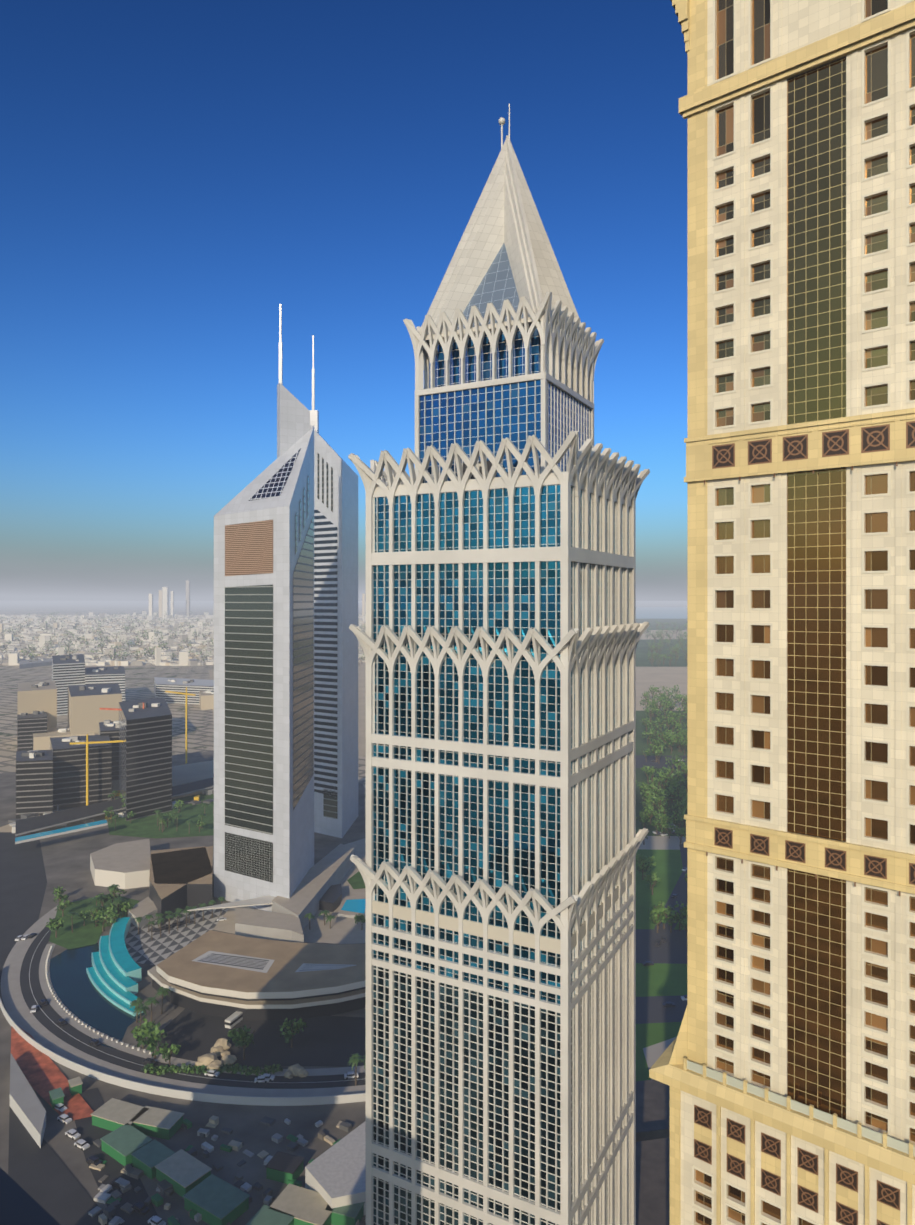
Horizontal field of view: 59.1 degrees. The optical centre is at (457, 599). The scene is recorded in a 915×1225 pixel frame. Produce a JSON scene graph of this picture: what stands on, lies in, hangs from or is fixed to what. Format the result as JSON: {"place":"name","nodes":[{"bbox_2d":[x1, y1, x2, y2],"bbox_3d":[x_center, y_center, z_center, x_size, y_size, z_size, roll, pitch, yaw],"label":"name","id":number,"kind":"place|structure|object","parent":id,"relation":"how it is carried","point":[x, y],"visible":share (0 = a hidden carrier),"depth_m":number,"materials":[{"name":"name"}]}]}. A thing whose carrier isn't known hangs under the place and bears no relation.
{"place":"outdoors","nodes":[
{"label":"outdoors","id":0,"kind":"place"},
{"bbox_2d":[214,304,313,911],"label":"skyscraper","id":1,"kind":"structure","parent":0,"point":[264,683],"depth_m":416.01,"materials":[{"name":"metal"}]},
{"bbox_2d":[309,335,357,837],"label":"skyscraper","id":2,"kind":"structure","parent":0,"point":[335,646],"depth_m":542.51,"materials":[{"name":"metal"}]},
{"bbox_2d":[0,601,686,1224],"bbox_3d":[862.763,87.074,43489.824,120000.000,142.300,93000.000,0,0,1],"label":"ground","id":3,"kind":"structure","parent":0,"point":[98,1125],"depth_m":317.58,"materials":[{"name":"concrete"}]},
{"bbox_2d":[0,580,365,665],"bbox_3d":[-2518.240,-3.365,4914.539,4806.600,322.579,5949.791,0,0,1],"label":"distant city blocks","id":4,"kind":"structure","parent":3,"relation":"on","point":[183,658],"depth_m":3112.38,"materials":[{"name":"beige concrete"}]},
{"bbox_2d":[195,1038,308,1078],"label":"boulders","id":5,"kind":"object","parent":3,"relation":"on","point":[221,1047],"visible":0.9,"depth_m":272.46,"materials":[{"name":"beige stone"}]},
{"bbox_2d":[0,611,686,1085],"bbox_3d":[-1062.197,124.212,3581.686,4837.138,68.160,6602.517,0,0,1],"label":"trees","id":6,"kind":"object","parent":3,"relation":"on","point":[244,1037],"visible":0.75,"depth_m":545.21,"materials":[{"name":"green plant"}]},
{"bbox_2d":[0,0,686,600],"label":"sky","id":7,"kind":"structure","parent":0,"point":[175,174],"materials":[{"name":"blue"}]},
{"bbox_2d":[348,135,649,1224],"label":"tower","id":8,"kind":"structure","parent":0,"point":[498,639],"depth_m":133.98,"materials":[{"name":"beige glass"}]},
{"bbox_2d":[498,104,509,148],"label":"tower mast","id":9,"kind":"object","parent":8,"relation":"attached to","point":[501,121],"visible":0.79,"depth_m":147.74,"materials":[{"name":"white metal"}]},
{"bbox_2d":[636,607,686,1224],"bbox_3d":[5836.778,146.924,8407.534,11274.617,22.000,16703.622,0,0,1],"label":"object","id":10,"kind":"structure","parent":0,"point":[661,980],"depth_m":369.04,"materials":[{"name":"green plant"}]},
{"bbox_2d":[649,0,914,1224],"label":"cream tower","id":11,"kind":"structure","parent":0,"point":[783,1066],"depth_m":98.76,"materials":[{"name":"stone"}]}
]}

